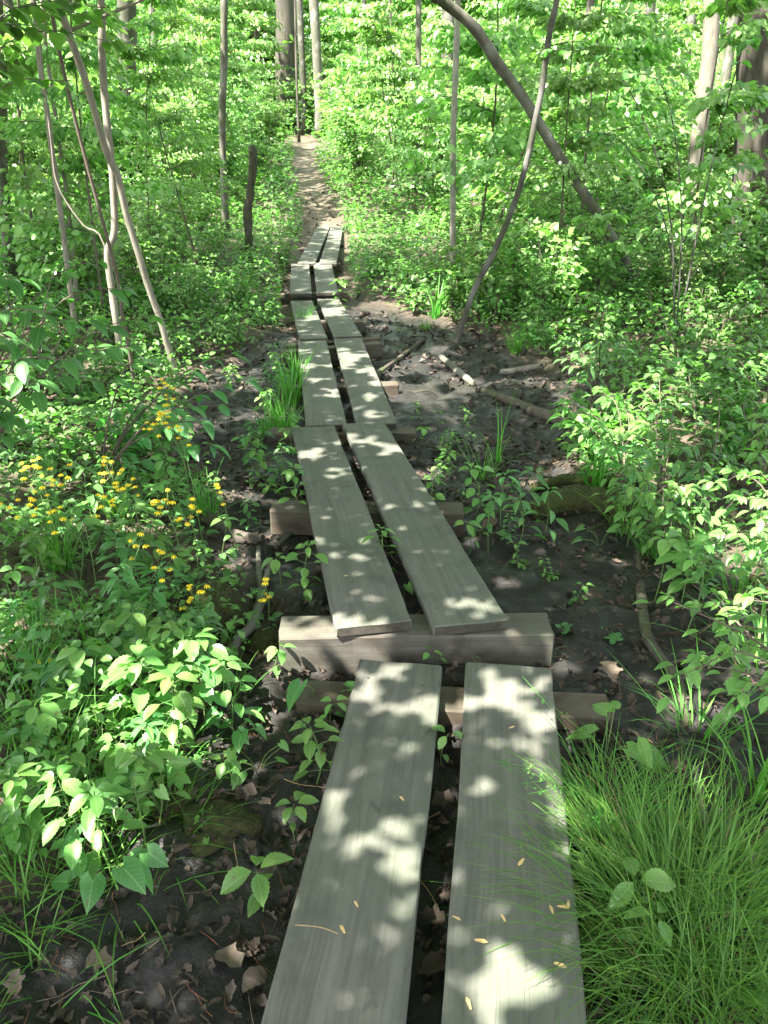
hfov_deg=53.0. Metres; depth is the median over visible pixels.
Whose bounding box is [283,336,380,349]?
sleeper
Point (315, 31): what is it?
forest tree
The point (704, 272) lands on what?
seedling
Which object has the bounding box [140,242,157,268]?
seedling
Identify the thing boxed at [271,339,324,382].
grass tuft
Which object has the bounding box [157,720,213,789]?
violet
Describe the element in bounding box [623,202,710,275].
shrub
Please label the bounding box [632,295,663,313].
seedling
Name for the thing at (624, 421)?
seedling
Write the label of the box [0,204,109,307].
shrub
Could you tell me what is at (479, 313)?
seedling
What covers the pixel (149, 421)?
seedling
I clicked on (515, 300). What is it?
seedling
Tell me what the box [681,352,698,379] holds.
broadleaf herb
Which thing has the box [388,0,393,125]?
forest tree
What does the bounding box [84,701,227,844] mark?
grass tuft
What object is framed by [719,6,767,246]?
furrowed tree
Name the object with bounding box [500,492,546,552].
broadleaf herb
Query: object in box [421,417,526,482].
grass tuft
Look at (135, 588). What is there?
jewelweed
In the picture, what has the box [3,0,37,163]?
forest tree
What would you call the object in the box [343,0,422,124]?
understory tree
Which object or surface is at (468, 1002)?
maple seed
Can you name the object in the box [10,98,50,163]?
bush
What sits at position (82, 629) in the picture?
grass tuft
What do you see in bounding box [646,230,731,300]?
shrub
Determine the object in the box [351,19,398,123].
leafy sapling
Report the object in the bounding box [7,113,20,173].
bush
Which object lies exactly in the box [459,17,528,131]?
leafy sapling
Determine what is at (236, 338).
seedling
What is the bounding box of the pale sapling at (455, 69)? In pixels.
[449,0,460,265]
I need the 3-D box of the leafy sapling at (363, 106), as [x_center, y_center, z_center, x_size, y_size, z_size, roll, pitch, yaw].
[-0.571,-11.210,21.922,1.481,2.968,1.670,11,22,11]
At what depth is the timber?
2.83 m
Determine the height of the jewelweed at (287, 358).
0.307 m
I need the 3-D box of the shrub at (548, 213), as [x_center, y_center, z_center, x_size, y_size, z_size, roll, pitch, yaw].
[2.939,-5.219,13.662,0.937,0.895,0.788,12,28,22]
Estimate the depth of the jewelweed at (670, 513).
3.45 m
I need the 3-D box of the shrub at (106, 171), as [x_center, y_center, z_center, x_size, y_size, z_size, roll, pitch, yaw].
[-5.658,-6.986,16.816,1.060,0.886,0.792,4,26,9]
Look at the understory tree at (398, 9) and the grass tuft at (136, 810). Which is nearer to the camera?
the grass tuft at (136, 810)
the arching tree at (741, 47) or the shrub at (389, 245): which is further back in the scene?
the shrub at (389, 245)
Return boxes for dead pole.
[454,0,559,342]
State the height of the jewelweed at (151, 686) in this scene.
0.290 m
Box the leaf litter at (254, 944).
[0,180,767,1023]
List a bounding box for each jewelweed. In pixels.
[0,506,43,547]
[0,599,45,640]
[0,601,14,644]
[0,631,33,691]
[0,755,63,849]
[0,763,53,843]
[1,688,73,760]
[6,716,53,782]
[13,427,40,445]
[17,621,64,664]
[20,528,66,584]
[23,576,83,628]
[26,655,62,684]
[26,764,112,878]
[30,513,81,550]
[35,648,95,707]
[52,682,93,702]
[53,637,119,719]
[66,774,149,878]
[75,702,120,747]
[93,453,122,485]
[94,732,136,799]
[96,532,145,586]
[98,601,161,662]
[104,582,153,625]
[105,644,180,734]
[110,405,148,464]
[113,494,165,577]
[115,461,154,503]
[115,686,158,730]
[118,741,191,823]
[123,711,167,773]
[125,706,181,743]
[125,752,167,815]
[138,633,185,705]
[138,704,185,746]
[140,662,204,749]
[141,651,163,690]
[142,617,188,682]
[154,646,186,691]
[160,689,189,725]
[167,628,244,708]
[170,607,222,666]
[172,652,226,730]
[205,652,264,727]
[237,498,260,529]
[238,435,265,452]
[243,449,268,481]
[257,480,281,493]
[261,362,276,382]
[268,350,281,368]
[271,365,287,383]
[273,377,285,390]
[274,353,289,377]
[275,464,307,503]
[277,412,305,454]
[285,540,327,602]
[289,716,343,784]
[329,278,349,306]
[362,524,401,572]
[411,400,421,418]
[421,471,445,499]
[431,454,450,474]
[440,434,451,452]
[444,428,459,448]
[458,462,495,519]
[459,405,476,425]
[500,511,517,539]
[508,555,530,569]
[538,555,552,581]
[543,570,559,579]
[548,394,590,441]
[558,375,591,410]
[568,596,588,603]
[607,441,651,505]
[615,461,642,483]
[625,449,646,484]
[626,489,663,517]
[631,402,675,458]
[636,366,661,406]
[643,505,688,563]
[658,428,680,455]
[675,473,708,514]
[684,533,723,629]
[686,540,728,587]
[724,545,767,633]
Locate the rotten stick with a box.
[723,817,759,884]
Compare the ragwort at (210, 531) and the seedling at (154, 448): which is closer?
the ragwort at (210, 531)
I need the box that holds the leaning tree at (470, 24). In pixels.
[430,0,639,292]
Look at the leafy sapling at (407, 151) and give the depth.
15.88 m
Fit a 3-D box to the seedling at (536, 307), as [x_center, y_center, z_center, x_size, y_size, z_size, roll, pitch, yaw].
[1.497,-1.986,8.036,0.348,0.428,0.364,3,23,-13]
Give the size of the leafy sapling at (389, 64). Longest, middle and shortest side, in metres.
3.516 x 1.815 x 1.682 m
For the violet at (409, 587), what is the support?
on the ground at (530, 590)
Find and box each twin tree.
[249,1,268,99]
[275,0,296,129]
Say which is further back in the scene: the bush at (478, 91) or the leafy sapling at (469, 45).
the bush at (478, 91)
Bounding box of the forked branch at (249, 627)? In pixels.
[228,545,265,656]
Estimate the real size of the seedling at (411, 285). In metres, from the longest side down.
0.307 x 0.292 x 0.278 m
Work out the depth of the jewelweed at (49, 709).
2.27 m
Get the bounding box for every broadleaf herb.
[0,448,29,491]
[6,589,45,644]
[63,427,97,476]
[64,502,95,540]
[68,460,102,525]
[75,493,120,530]
[89,575,154,626]
[97,538,151,572]
[103,558,166,613]
[106,425,138,470]
[129,586,169,633]
[136,526,186,568]
[138,562,186,603]
[144,454,189,528]
[152,463,193,527]
[221,368,232,385]
[225,364,246,386]
[244,417,260,435]
[246,427,274,448]
[254,387,273,410]
[265,443,299,491]
[266,343,278,363]
[267,464,283,489]
[274,455,286,479]
[474,490,511,553]
[484,469,521,526]
[494,466,548,523]
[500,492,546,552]
[521,483,568,541]
[606,489,653,546]
[614,371,635,398]
[651,425,679,458]
[654,548,715,611]
[659,491,687,510]
[664,362,686,421]
[668,548,708,578]
[674,507,720,551]
[677,537,702,579]
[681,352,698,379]
[709,387,747,422]
[709,462,750,539]
[722,558,767,649]
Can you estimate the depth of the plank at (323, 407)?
6.07 m
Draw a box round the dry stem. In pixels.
[295,924,337,933]
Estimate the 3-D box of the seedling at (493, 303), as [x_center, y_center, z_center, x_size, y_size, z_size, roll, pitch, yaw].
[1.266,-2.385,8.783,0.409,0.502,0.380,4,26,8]
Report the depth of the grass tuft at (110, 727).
2.40 m
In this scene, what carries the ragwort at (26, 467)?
on the ground at (530, 590)
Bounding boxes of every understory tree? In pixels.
[13,0,60,92]
[48,0,162,100]
[110,4,180,101]
[141,5,168,75]
[181,0,273,81]
[184,0,294,132]
[194,0,248,61]
[213,0,310,104]
[235,5,311,103]
[266,4,332,100]
[274,3,310,78]
[297,0,335,62]
[305,0,343,117]
[308,0,397,83]
[309,0,402,119]
[320,0,361,56]
[321,3,361,42]
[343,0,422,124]
[368,2,411,86]
[394,0,471,106]
[399,0,493,83]
[421,0,508,86]
[465,0,569,88]
[473,0,507,17]
[515,7,575,53]
[526,1,637,85]
[528,0,639,76]
[533,0,611,50]
[607,1,666,39]
[622,1,685,38]
[641,1,725,70]
[642,0,687,65]
[666,1,698,22]
[679,14,701,55]
[693,15,725,70]
[718,15,726,60]
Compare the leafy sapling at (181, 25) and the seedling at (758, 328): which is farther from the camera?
the leafy sapling at (181, 25)
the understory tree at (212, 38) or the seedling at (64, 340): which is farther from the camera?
the understory tree at (212, 38)
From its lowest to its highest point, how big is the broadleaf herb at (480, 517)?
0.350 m
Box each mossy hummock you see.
[149,783,203,817]
[182,798,269,856]
[245,627,278,658]
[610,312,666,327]
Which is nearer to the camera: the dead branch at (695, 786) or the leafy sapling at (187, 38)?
the dead branch at (695, 786)
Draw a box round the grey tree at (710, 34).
[679,0,719,250]
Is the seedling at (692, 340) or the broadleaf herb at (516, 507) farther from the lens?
the seedling at (692, 340)
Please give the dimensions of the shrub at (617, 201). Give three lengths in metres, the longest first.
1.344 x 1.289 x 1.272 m
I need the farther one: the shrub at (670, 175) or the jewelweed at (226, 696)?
the shrub at (670, 175)
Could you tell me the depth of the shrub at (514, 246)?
10.33 m
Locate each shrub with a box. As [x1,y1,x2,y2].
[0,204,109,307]
[0,205,61,286]
[7,140,33,173]
[8,151,35,173]
[9,162,60,214]
[10,192,57,227]
[12,179,63,212]
[12,204,47,247]
[14,229,61,264]
[23,144,48,182]
[37,156,82,193]
[46,203,74,223]
[46,220,122,296]
[55,150,101,203]
[56,224,105,279]
[67,219,110,257]
[70,190,105,225]
[89,140,117,182]
[93,198,131,234]
[94,218,181,294]
[103,170,144,199]
[108,173,159,222]
[121,197,170,249]
[125,181,177,230]
[141,177,184,229]
[142,209,192,266]
[144,197,200,256]
[149,176,169,205]
[154,259,206,316]
[170,262,208,301]
[172,177,228,234]
[179,169,215,198]
[179,251,218,293]
[187,148,206,179]
[188,192,215,209]
[189,221,223,263]
[214,261,266,308]
[216,263,241,283]
[228,186,259,210]
[232,169,259,192]
[232,211,243,227]
[235,200,256,218]
[236,163,248,184]
[255,186,273,204]
[264,162,285,183]
[272,145,284,162]
[327,160,340,175]
[333,158,346,170]
[336,152,346,169]
[346,165,366,188]
[366,147,390,177]
[371,192,392,213]
[376,234,407,264]
[385,138,412,174]
[406,211,433,240]
[412,249,451,288]
[421,158,462,216]
[422,245,487,306]
[435,195,481,238]
[438,193,470,222]
[447,142,474,173]
[455,215,519,271]
[463,243,531,314]
[466,139,485,170]
[467,236,532,307]
[473,170,518,235]
[481,194,549,262]
[485,208,550,277]
[501,155,540,208]
[501,209,634,310]
[503,178,537,219]
[515,187,539,221]
[518,240,579,319]
[523,162,544,189]
[526,211,610,275]
[527,177,587,226]
[527,181,578,253]
[531,197,573,235]
[535,191,613,255]
[546,156,568,191]
[564,186,613,224]
[564,198,663,304]
[565,172,639,245]
[585,172,633,210]
[604,171,654,225]
[609,156,638,187]
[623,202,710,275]
[625,155,665,199]
[629,188,665,232]
[633,144,661,188]
[640,175,721,245]
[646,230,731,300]
[652,158,687,192]
[673,227,735,284]
[674,161,767,242]
[681,169,729,190]
[683,225,765,298]
[718,168,732,215]
[721,181,767,246]
[733,209,767,287]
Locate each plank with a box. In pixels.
[261,659,441,1023]
[290,264,311,296]
[290,300,327,341]
[292,426,411,636]
[297,226,329,265]
[298,340,346,429]
[314,263,337,295]
[317,298,361,338]
[319,226,342,265]
[334,338,396,428]
[342,422,507,635]
[441,662,586,1023]
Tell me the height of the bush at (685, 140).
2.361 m
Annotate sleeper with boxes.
[267,426,415,444]
[270,500,463,536]
[279,341,382,363]
[279,381,398,401]
[281,294,349,303]
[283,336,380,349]
[284,291,347,298]
[288,263,340,269]
[295,680,612,733]
[320,319,365,332]
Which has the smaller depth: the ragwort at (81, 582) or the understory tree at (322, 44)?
the ragwort at (81, 582)
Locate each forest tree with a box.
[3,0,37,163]
[149,3,158,70]
[294,0,300,141]
[296,0,309,134]
[309,0,326,137]
[361,0,365,50]
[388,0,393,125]
[441,0,453,93]
[586,0,594,35]
[639,2,655,87]
[683,0,696,68]
[708,14,738,160]
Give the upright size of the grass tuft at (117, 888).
0.221 m
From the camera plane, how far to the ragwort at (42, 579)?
3.30 m
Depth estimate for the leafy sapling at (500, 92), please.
16.16 m
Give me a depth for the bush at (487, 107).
21.82 m
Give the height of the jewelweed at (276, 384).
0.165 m
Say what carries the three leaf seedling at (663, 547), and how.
on the ground at (530, 590)
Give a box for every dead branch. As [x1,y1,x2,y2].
[187,501,264,544]
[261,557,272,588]
[274,531,292,549]
[499,362,544,374]
[635,548,691,725]
[691,765,714,843]
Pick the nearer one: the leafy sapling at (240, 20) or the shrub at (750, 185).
the shrub at (750, 185)
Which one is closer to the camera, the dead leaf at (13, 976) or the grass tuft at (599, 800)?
the dead leaf at (13, 976)
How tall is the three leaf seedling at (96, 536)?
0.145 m
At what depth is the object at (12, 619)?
2.84 m
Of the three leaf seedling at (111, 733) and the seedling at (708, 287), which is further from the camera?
the seedling at (708, 287)
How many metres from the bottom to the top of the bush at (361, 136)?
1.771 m
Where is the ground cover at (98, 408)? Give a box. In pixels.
[0,102,767,959]
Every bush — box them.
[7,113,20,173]
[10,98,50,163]
[12,91,76,165]
[27,116,92,182]
[46,70,120,152]
[91,100,169,183]
[116,83,218,184]
[166,45,244,76]
[197,108,256,191]
[201,75,269,172]
[207,118,243,174]
[228,111,282,183]
[232,97,302,164]
[233,76,286,131]
[233,84,289,134]
[236,97,264,154]
[246,80,287,143]
[276,53,340,131]
[278,64,325,131]
[297,55,340,101]
[309,70,379,161]
[311,87,393,180]
[314,70,347,137]
[320,102,341,149]
[328,113,383,170]
[341,66,393,104]
[377,32,422,104]
[381,89,473,196]
[400,71,469,137]
[443,83,489,164]
[458,84,512,138]
[461,85,502,98]
[462,99,527,179]
[497,86,558,166]
[578,130,629,185]
[607,72,672,155]
[624,75,710,195]
[631,78,680,147]
[660,71,735,161]
[670,79,715,131]
[680,73,718,124]
[684,49,735,90]
[687,91,735,181]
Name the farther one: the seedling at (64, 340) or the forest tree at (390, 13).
the forest tree at (390, 13)
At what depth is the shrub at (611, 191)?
14.81 m
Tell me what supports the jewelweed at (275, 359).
on the ground at (530, 590)
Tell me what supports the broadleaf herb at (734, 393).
on the ground at (530, 590)
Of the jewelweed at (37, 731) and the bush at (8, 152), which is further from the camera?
the bush at (8, 152)
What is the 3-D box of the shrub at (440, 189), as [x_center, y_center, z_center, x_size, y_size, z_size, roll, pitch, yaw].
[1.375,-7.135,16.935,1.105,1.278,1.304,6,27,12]
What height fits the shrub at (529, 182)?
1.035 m
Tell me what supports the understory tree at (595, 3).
on the ground at (530, 590)
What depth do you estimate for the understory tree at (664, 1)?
43.65 m
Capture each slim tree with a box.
[219,0,230,238]
[412,0,421,190]
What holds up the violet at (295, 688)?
on the ground at (530, 590)
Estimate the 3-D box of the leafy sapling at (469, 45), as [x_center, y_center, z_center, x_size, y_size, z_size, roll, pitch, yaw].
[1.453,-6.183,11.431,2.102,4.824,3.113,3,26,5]
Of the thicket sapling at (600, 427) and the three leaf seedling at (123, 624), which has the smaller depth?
the three leaf seedling at (123, 624)
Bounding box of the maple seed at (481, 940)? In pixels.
[475,939,486,942]
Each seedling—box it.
[0,395,46,426]
[0,565,35,618]
[2,343,46,391]
[10,663,43,702]
[17,321,68,359]
[21,418,77,472]
[26,422,41,445]
[26,760,69,802]
[30,476,60,518]
[36,286,78,326]
[39,281,56,298]
[44,317,80,354]
[49,368,99,405]
[49,742,85,770]
[54,612,75,644]
[68,301,99,326]
[69,515,101,584]
[80,365,103,393]
[86,638,115,692]
[87,526,117,541]
[89,317,138,345]
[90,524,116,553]
[94,358,138,399]
[106,422,153,468]
[106,573,138,626]
[107,729,127,741]
[110,616,127,655]
[112,261,124,274]
[112,333,147,372]
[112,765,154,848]
[121,286,141,308]
[121,500,152,562]
[127,315,160,351]
[128,405,171,442]
[135,637,158,686]
[138,427,173,469]
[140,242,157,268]
[142,276,174,313]
[143,480,169,534]
[155,439,176,488]
[157,318,179,336]
[157,357,183,379]
[158,269,175,283]
[159,277,183,298]
[160,622,189,662]
[162,551,191,585]
[169,331,193,359]
[173,627,218,683]
[179,281,200,308]
[198,253,213,265]
[203,311,225,336]
[206,307,253,346]
[206,315,253,354]
[209,750,241,785]
[210,517,242,549]
[216,300,240,323]
[219,278,249,308]
[220,852,293,917]
[231,435,250,458]
[242,442,257,468]
[242,456,257,477]
[246,480,260,487]
[253,405,264,422]
[260,391,274,410]
[261,553,291,590]
[264,641,296,676]
[267,244,297,270]
[275,791,318,839]
[319,695,347,720]
[361,255,384,277]
[364,252,384,270]
[390,271,419,304]
[395,284,429,313]
[397,257,414,272]
[405,276,424,293]
[412,427,431,449]
[423,646,446,664]
[432,265,462,297]
[432,725,462,765]
[437,274,466,318]
[440,448,459,480]
[453,520,482,555]
[464,288,489,317]
[477,282,513,322]
[506,541,527,564]
[509,292,524,309]
[509,299,545,338]
[530,247,556,261]
[533,320,562,356]
[546,385,623,455]
[557,312,595,341]
[568,289,602,325]
[570,387,633,437]
[573,582,594,600]
[574,296,618,340]
[587,280,614,311]
[590,330,621,356]
[602,405,663,452]
[605,857,675,924]
[611,300,634,329]
[612,260,636,286]
[619,285,643,303]
[620,901,672,949]
[621,342,667,390]
[622,276,642,293]
[627,448,652,537]
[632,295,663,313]
[635,384,653,409]
[643,257,675,287]
[644,241,658,257]
[648,530,681,602]
[664,287,695,312]
[664,323,694,346]
[665,298,704,327]
[666,328,714,363]
[669,347,697,373]
[671,358,695,407]
[682,279,717,317]
[686,375,724,410]
[687,287,711,305]
[688,265,716,284]
[693,476,726,535]
[697,559,726,582]
[698,300,722,324]
[700,423,727,463]
[704,355,767,419]
[704,388,763,438]
[705,339,767,389]
[706,517,734,544]
[717,299,759,340]
[717,390,767,459]
[736,264,767,312]
[736,532,760,606]
[742,448,767,515]
[744,305,767,334]
[744,353,767,389]
[746,280,767,316]
[746,324,767,353]
[754,291,767,317]
[758,316,767,347]
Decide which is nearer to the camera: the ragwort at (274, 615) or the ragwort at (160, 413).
the ragwort at (274, 615)
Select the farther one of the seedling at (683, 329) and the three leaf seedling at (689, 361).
the seedling at (683, 329)
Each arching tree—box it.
[0,0,130,104]
[538,36,759,336]
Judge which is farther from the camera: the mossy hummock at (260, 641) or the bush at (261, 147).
the bush at (261, 147)
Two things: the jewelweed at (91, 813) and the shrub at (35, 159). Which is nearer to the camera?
the jewelweed at (91, 813)
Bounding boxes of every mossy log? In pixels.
[527,485,637,522]
[530,473,613,491]
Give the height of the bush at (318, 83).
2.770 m
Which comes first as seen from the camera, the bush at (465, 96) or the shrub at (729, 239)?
the shrub at (729, 239)
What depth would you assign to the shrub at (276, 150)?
26.13 m
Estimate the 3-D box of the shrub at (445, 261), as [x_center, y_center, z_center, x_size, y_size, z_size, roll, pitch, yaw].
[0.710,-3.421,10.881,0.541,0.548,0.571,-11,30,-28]
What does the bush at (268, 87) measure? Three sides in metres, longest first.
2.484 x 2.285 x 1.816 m
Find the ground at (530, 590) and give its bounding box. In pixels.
[0,124,767,1023]
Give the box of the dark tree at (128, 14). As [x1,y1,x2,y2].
[117,0,145,185]
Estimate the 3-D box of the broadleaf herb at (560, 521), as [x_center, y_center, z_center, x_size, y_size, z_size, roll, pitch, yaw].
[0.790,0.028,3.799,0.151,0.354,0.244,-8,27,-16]
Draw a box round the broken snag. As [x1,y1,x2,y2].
[243,145,256,262]
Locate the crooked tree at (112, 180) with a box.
[97,0,124,374]
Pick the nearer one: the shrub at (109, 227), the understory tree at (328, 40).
the shrub at (109, 227)
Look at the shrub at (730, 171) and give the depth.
15.04 m
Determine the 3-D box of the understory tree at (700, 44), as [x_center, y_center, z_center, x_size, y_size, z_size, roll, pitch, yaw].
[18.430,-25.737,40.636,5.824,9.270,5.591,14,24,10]
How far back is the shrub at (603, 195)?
14.10 m
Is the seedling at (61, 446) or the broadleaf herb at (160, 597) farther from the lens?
the seedling at (61, 446)
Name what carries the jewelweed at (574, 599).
on the ground at (530, 590)
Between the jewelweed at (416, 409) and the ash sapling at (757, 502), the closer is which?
the ash sapling at (757, 502)
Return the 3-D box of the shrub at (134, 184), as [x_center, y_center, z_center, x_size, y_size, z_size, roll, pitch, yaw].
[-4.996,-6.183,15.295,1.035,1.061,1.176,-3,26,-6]
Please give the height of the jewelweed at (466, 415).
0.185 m
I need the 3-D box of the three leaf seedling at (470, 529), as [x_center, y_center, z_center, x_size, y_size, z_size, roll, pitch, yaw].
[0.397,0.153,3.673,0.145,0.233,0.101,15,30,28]
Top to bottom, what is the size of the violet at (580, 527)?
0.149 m
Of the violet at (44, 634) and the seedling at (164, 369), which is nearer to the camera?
the violet at (44, 634)
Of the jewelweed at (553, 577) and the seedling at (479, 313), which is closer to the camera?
the jewelweed at (553, 577)
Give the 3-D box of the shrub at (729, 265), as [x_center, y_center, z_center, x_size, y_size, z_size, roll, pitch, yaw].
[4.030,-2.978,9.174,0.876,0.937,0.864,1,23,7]
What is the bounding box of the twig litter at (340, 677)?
[0,277,767,1023]
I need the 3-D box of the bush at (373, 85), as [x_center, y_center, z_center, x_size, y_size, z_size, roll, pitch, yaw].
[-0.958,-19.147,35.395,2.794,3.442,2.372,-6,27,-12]
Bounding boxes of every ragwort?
[0,496,59,585]
[19,456,66,537]
[26,486,80,569]
[37,463,93,554]
[37,658,67,687]
[49,509,84,588]
[91,494,134,563]
[98,456,138,536]
[111,477,139,551]
[117,532,172,598]
[139,549,179,616]
[142,418,198,517]
[151,488,193,588]
[157,378,202,518]
[157,404,203,525]
[171,497,210,587]
[174,425,220,543]
[174,584,209,637]
[203,483,239,558]
[251,577,282,629]
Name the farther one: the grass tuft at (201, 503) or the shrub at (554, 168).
the shrub at (554, 168)
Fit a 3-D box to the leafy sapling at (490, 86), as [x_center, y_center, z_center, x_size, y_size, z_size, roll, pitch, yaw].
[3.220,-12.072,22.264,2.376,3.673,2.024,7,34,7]
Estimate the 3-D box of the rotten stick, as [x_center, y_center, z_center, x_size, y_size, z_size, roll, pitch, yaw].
[0.972,0.920,2.103,0.059,0.068,0.207,2,26,4]
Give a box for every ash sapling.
[633,577,767,726]
[668,467,767,571]
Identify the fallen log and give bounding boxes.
[85,342,256,445]
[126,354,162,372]
[376,337,425,375]
[438,353,475,386]
[477,386,567,423]
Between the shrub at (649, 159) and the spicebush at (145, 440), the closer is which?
the spicebush at (145, 440)
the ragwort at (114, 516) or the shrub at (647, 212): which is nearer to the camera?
the ragwort at (114, 516)
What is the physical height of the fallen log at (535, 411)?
0.134 m
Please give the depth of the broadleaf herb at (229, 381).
6.53 m
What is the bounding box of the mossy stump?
[185,579,246,639]
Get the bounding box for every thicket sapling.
[548,386,647,494]
[549,327,634,402]
[589,458,710,555]
[591,371,700,500]
[632,373,746,529]
[645,295,721,377]
[707,353,767,490]
[717,288,767,384]
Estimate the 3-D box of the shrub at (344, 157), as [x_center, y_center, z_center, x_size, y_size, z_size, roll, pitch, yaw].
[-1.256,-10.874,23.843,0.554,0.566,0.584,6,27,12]
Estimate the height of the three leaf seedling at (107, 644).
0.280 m
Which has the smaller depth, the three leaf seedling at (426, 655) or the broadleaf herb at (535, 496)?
the three leaf seedling at (426, 655)
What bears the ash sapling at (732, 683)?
on the ground at (530, 590)
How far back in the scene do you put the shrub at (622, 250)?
8.93 m
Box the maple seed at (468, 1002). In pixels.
[466,997,471,1008]
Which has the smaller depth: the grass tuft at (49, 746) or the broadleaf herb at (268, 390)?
the grass tuft at (49, 746)
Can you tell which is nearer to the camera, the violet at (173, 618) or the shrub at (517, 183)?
the violet at (173, 618)
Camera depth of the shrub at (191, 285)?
9.01 m
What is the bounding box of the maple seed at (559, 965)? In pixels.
[554,962,565,967]
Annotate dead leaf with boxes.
[2,968,24,995]
[85,946,112,971]
[173,843,190,852]
[214,942,244,967]
[242,782,257,795]
[242,965,266,992]
[258,797,270,803]
[422,951,445,976]
[423,902,445,925]
[432,788,453,804]
[482,517,497,528]
[598,661,622,678]
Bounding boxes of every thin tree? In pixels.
[0,0,17,296]
[30,0,78,334]
[34,0,104,247]
[40,0,79,304]
[47,0,137,399]
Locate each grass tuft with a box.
[0,488,118,572]
[0,572,112,692]
[0,589,80,715]
[0,642,198,759]
[0,646,112,769]
[0,685,152,840]
[0,717,124,864]
[0,723,75,880]
[0,730,164,876]
[0,758,122,979]
[0,810,178,983]
[0,814,146,938]
[0,824,124,1021]
[0,837,110,1011]
[0,926,171,1023]
[2,549,164,648]
[2,686,198,786]
[16,711,257,906]
[26,593,208,725]
[26,807,272,1006]
[65,457,154,526]
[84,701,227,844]
[101,732,257,899]
[102,773,234,909]
[151,459,255,517]
[159,624,281,716]
[181,704,250,762]
[236,394,288,436]
[244,387,309,429]
[252,350,313,403]
[254,376,307,420]
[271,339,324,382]
[283,297,314,321]
[412,313,435,329]
[418,276,447,318]
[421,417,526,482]
[421,701,767,1023]
[468,386,518,467]
[491,324,531,354]
[492,677,727,895]
[510,814,767,1023]
[518,311,548,344]
[536,711,693,795]
[561,440,617,487]
[566,467,678,538]
[604,621,767,780]
[609,498,706,567]
[637,497,754,574]
[647,582,767,677]
[666,510,767,595]
[677,663,767,828]
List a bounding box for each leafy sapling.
[0,0,132,262]
[0,0,174,316]
[3,6,70,165]
[46,0,145,117]
[49,55,125,191]
[63,42,93,90]
[81,0,212,256]
[82,31,166,149]
[97,24,243,264]
[126,0,231,152]
[139,7,230,152]
[141,53,242,192]
[157,3,249,177]
[170,5,251,122]
[171,56,246,176]
[196,11,275,137]
[204,23,256,117]
[212,23,269,118]
[233,36,275,115]
[255,35,299,112]
[310,46,342,88]
[322,2,392,171]
[324,53,366,122]
[324,64,364,143]
[341,69,389,175]
[343,10,438,195]
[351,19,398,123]
[355,0,460,188]
[369,43,390,101]
[372,65,398,130]
[375,53,461,221]
[384,63,407,99]
[386,25,438,129]
[405,0,547,232]
[412,17,440,92]
[422,18,465,102]
[435,54,469,95]
[458,0,603,238]
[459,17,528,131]
[459,19,486,88]
[459,20,500,128]
[466,22,522,117]
[469,87,525,189]
[475,0,699,239]
[489,0,628,298]
[490,0,573,129]
[518,25,577,133]
[535,0,693,235]
[564,0,684,200]
[572,14,610,76]
[580,37,621,152]
[621,0,702,117]
[622,0,767,299]
[649,62,685,122]
[652,16,702,114]
[653,1,736,112]
[666,69,735,176]
[671,32,699,70]
[714,50,735,83]
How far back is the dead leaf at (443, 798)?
2.27 m
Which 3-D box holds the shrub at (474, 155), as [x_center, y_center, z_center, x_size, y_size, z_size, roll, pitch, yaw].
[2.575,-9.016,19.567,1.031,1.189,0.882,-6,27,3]
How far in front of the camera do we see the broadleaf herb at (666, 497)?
3.96 m
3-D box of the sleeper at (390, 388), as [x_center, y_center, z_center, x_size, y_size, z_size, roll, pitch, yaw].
[-0.370,-0.999,6.390,0.989,0.122,0.123,-3,26,-5]
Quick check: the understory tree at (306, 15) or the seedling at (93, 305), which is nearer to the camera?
the seedling at (93, 305)
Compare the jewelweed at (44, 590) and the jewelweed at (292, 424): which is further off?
the jewelweed at (292, 424)
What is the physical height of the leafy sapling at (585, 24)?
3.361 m
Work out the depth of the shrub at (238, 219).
16.20 m
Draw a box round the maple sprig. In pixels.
[555,622,622,643]
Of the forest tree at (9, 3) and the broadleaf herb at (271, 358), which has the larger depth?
the forest tree at (9, 3)
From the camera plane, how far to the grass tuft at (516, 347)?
7.61 m
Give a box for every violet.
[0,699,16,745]
[12,680,61,721]
[22,761,64,796]
[26,628,95,668]
[46,659,99,686]
[51,823,168,914]
[55,747,152,804]
[85,746,235,820]
[85,749,137,814]
[90,709,196,773]
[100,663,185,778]
[116,624,178,665]
[120,614,178,654]
[120,760,166,802]
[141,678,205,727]
[142,615,179,649]
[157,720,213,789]
[193,805,222,843]
[200,706,266,752]
[224,740,288,789]
[286,677,354,712]
[403,582,412,599]
[567,700,670,778]
[571,524,621,545]
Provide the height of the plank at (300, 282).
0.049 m
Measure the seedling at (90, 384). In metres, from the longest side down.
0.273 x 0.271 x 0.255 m
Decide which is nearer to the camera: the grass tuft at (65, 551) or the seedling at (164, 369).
the grass tuft at (65, 551)
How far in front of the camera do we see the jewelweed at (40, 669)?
2.67 m
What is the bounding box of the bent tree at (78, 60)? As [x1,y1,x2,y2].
[53,0,180,383]
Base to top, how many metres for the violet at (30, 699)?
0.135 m
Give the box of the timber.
[279,613,554,674]
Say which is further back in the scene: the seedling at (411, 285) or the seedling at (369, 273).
the seedling at (369, 273)
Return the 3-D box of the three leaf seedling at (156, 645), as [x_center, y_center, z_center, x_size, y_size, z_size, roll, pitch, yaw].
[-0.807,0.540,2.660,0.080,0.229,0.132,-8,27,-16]
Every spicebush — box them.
[0,256,163,454]
[0,260,140,394]
[96,352,261,494]
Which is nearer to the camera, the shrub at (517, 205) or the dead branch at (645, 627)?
the dead branch at (645, 627)
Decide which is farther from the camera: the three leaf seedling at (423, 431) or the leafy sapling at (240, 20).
the leafy sapling at (240, 20)
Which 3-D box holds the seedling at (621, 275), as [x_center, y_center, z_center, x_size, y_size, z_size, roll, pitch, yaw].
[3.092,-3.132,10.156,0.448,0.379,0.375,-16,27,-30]

